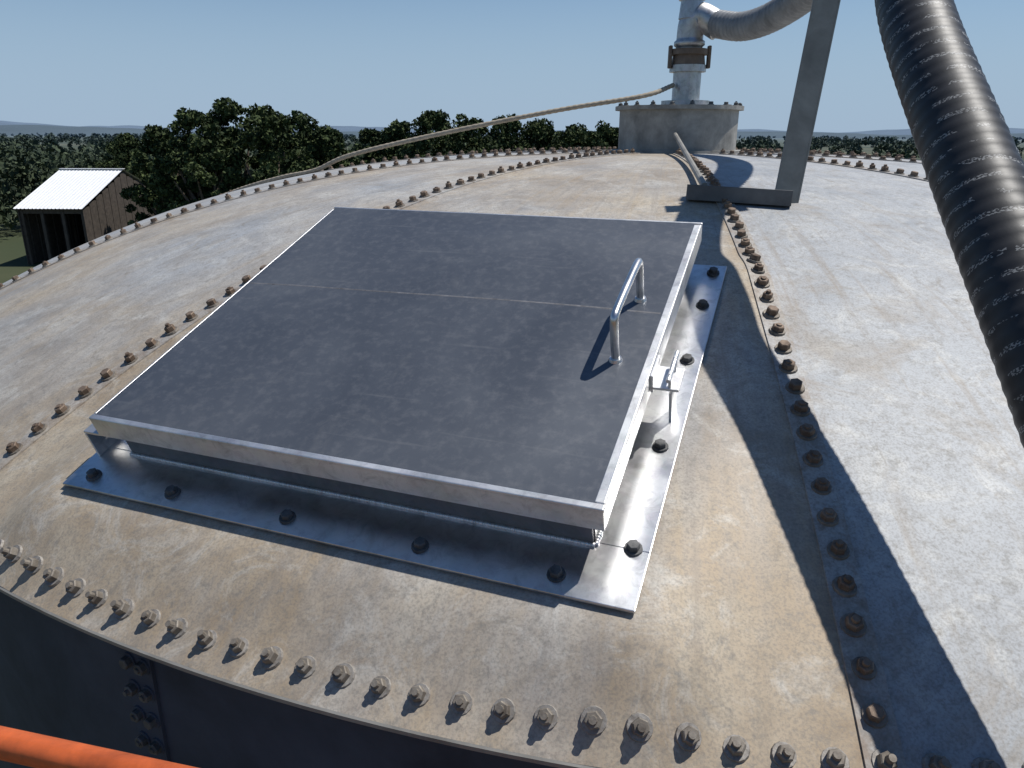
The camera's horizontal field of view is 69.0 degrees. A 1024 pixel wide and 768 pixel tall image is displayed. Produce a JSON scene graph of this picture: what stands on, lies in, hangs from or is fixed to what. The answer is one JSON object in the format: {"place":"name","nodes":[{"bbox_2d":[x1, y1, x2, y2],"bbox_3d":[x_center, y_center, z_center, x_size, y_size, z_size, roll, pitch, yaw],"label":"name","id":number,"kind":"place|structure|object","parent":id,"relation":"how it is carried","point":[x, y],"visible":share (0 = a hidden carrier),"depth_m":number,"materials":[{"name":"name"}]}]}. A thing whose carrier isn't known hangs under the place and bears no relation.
{"place":"outdoors","nodes":[
{"label":"outdoors","id":0,"kind":"place"},
{"bbox_2d":[0,136,1023,283],"bbox_3d":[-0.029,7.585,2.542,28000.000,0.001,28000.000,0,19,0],"label":"ground","id":1,"kind":"structure","parent":0,"point":[13,260],"depth_m":56.01,"materials":[{"name":"green plant"}]},
{"bbox_2d":[13,168,155,264],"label":"metal roof shed","id":2,"kind":"structure","parent":1,"relation":"on","point":[62,210],"depth_m":48.80,"materials":[{"name":"brown wood"}]},
{"bbox_2d":[0,726,197,767],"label":"aerial lift basket","id":3,"kind":"object","parent":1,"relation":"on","point":[27,748],"depth_m":0.70,"materials":[{"name":"orange metal"}]},
{"bbox_2d":[94,132,169,207],"bbox_3d":[-28.802,-14.760,56.222,5.725,8.092,6.015,0,19,0],"label":"oak tree","id":4,"kind":"object","parent":1,"relation":"on","point":[123,147],"visible":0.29,"depth_m":54.55,"materials":[{"name":"green plant"}]},
{"bbox_2d":[119,124,200,225],"bbox_3d":[-22.547,-12.403,48.525,6.298,8.582,5.953,0,19,0],"label":"oak tree","id":5,"kind":"object","parent":1,"relation":"on","point":[157,136],"visible":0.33,"depth_m":47.17,"materials":[{"name":"green plant"}]},
{"bbox_2d":[144,106,245,213],"bbox_3d":[-19.062,-11.930,45.707,6.142,9.549,6.275,0,19,0],"label":"oak tree","id":6,"kind":"object","parent":1,"relation":"on","point":[210,147],"visible":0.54,"depth_m":44.32,"materials":[{"name":"green plant"}]},
{"bbox_2d":[180,97,285,200],"bbox_3d":[-18.020,-13.276,48.584,7.114,10.194,6.258,-9,21,-26],"label":"oak tree","id":7,"kind":"object","parent":1,"relation":"on","point":[227,109],"visible":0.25,"depth_m":46.71,"materials":[{"name":"green plant"}]},
{"bbox_2d":[220,103,318,190],"bbox_3d":[-14.888,-12.068,45.753,6.704,9.770,6.251,0,19,0],"label":"oak tree","id":8,"kind":"object","parent":1,"relation":"on","point":[270,123],"visible":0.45,"depth_m":44.12,"materials":[{"name":"green plant"}]},
{"bbox_2d":[258,110,340,174],"bbox_3d":[-14.227,-13.475,50.336,6.771,9.497,6.632,12,22,30],"label":"oak tree","id":9,"kind":"object","parent":1,"relation":"on","point":[302,136],"visible":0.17,"depth_m":48.45,"materials":[{"name":"green plant"}]},
{"bbox_2d":[300,124,365,169],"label":"oak tree","id":10,"kind":"object","parent":1,"relation":"on","point":[330,142],"visible":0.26,"depth_m":47.05,"materials":[{"name":"green plant"}]},
{"bbox_2d":[344,128,395,162],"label":"oak tree","id":11,"kind":"object","parent":1,"relation":"on","point":[372,137],"visible":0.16,"depth_m":62.06,"materials":[{"name":"green plant"}]},
{"bbox_2d":[365,119,432,163],"bbox_3d":[-8.615,-16.482,59.897,6.418,9.209,6.312,-17,25,-42],"label":"oak tree","id":12,"kind":"object","parent":1,"relation":"on","point":[396,130],"visible":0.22,"depth_m":58.27,"materials":[{"name":"green plant"}]},
{"bbox_2d":[395,109,463,159],"bbox_3d":[-5.574,-15.449,55.892,6.962,9.793,6.672,0,19,0],"label":"oak tree","id":13,"kind":"object","parent":1,"relation":"on","point":[428,121],"visible":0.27,"depth_m":54.55,"materials":[{"name":"green plant"}]},
{"bbox_2d":[0,140,909,229],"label":"tree mass","id":14,"kind":"object","parent":1,"relation":"on","point":[29,172],"visible":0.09,"depth_m":63.49,"materials":[{"name":"green plant"}]},
{"bbox_2d":[444,113,503,154],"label":"oak tree","id":15,"kind":"object","parent":1,"relation":"on","point":[480,144],"visible":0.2,"depth_m":56.26,"materials":[{"name":"green plant"}]},
{"bbox_2d":[474,113,531,151],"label":"oak tree","id":16,"kind":"object","parent":1,"relation":"on","point":[505,137],"visible":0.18,"depth_m":60.08,"materials":[{"name":"green plant"}]},
{"bbox_2d":[0,146,1023,767],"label":"bolted storage tank","id":17,"kind":"object","parent":1,"relation":"on","point":[834,574],"visible":0.73,"depth_m":1.18,"materials":[{"name":"metal"}]},
{"bbox_2d":[62,207,726,613],"bbox_3d":[-0.176,-0.121,1.440,1.041,0.205,0.938,7,40,20],"label":"roof access hatch","id":18,"kind":"object","parent":17,"relation":"on","point":[502,399],"visible":1,"depth_m":1.28,"materials":[{"name":"metal"}]},
{"bbox_2d":[224,83,674,193],"bbox_3d":[-0.742,-1.097,3.846,3.042,0.839,0.326,4,19,11],"label":"tan rope","id":19,"kind":"object","parent":17,"relation":"on","point":[498,121],"visible":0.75,"depth_m":3.54,"materials":[{"name":"beige fabric"}]},
{"bbox_2d":[611,100,743,153],"bbox_3d":[0.817,-1.252,3.685,0.650,0.262,0.650,0,19,0],"label":"roof vent collar","id":20,"kind":"object","parent":17,"relation":"on","point":[653,127],"visible":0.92,"depth_m":3.45,"materials":[{"name":"metal"}]},
{"bbox_2d":[661,0,719,104],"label":"pipe elbow coupling","id":21,"kind":"object","parent":20,"relation":"on","point":[686,66],"visible":0.91,"depth_m":3.50,"materials":[{"name":"metal"}]},
{"bbox_2d":[673,0,840,205],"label":"hose support strut","id":22,"kind":"object","parent":17,"relation":"on","point":[786,191],"visible":0.95,"depth_m":2.04,"materials":[{"name":"grey metal"}]},
{"bbox_2d":[708,0,1023,447],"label":"suction hose","id":23,"kind":"object","parent":22,"relation":"on","point":[972,161],"visible":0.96,"depth_m":1.07,"materials":[{"name":"black rubber"}]},
{"bbox_2d":[0,134,1023,164],"bbox_3d":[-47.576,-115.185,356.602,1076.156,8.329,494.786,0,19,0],"label":"distant tree mass","id":24,"kind":"object","parent":1,"relation":"on","point":[48,141],"visible":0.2,"depth_m":242.18,"materials":[{"name":"green plant"}]},
{"bbox_2d":[0,132,1023,146],"bbox_3d":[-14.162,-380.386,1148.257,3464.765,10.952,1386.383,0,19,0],"label":"treeline","id":25,"kind":"object","parent":1,"relation":"on","point":[893,140],"visible":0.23,"depth_m":606.95,"materials":[{"name":"green plant"}]},
{"bbox_2d":[508,118,566,151],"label":"oak tree","id":26,"kind":"object","parent":1,"relation":"on","point":[539,133],"visible":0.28,"depth_m":61.50,"materials":[{"name":"green plant"}]},
{"bbox_2d":[545,122,609,150],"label":"oak tree","id":27,"kind":"object","parent":1,"relation":"on","point":[572,135],"visible":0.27,"depth_m":58.19,"materials":[{"name":"green plant"}]},
{"bbox_2d":[594,120,618,148],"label":"oak tree","id":28,"kind":"object","parent":1,"relation":"on","point":[610,136],"visible":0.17,"depth_m":59.87,"materials":[{"name":"green plant"}]},
{"bbox_2d":[0,125,1023,139],"bbox_3d":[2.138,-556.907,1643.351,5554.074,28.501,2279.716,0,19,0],"label":"hills","id":29,"kind":"structure","parent":0,"point":[8,130],"depth_m":2055.15,"materials":[{"name":"green plant"}]},
{"bbox_2d":[0,121,1023,134],"bbox_3d":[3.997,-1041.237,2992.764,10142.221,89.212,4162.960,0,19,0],"label":"hills","id":30,"kind":"structure","parent":0,"point":[876,132],"depth_m":3925.74,"materials":[{"name":"green plant"}]},
{"bbox_2d":[0,0,1023,132],"label":"sky","id":31,"kind":"structure","parent":0,"point":[361,63],"materials":[{"name":"blue"}]}
]}

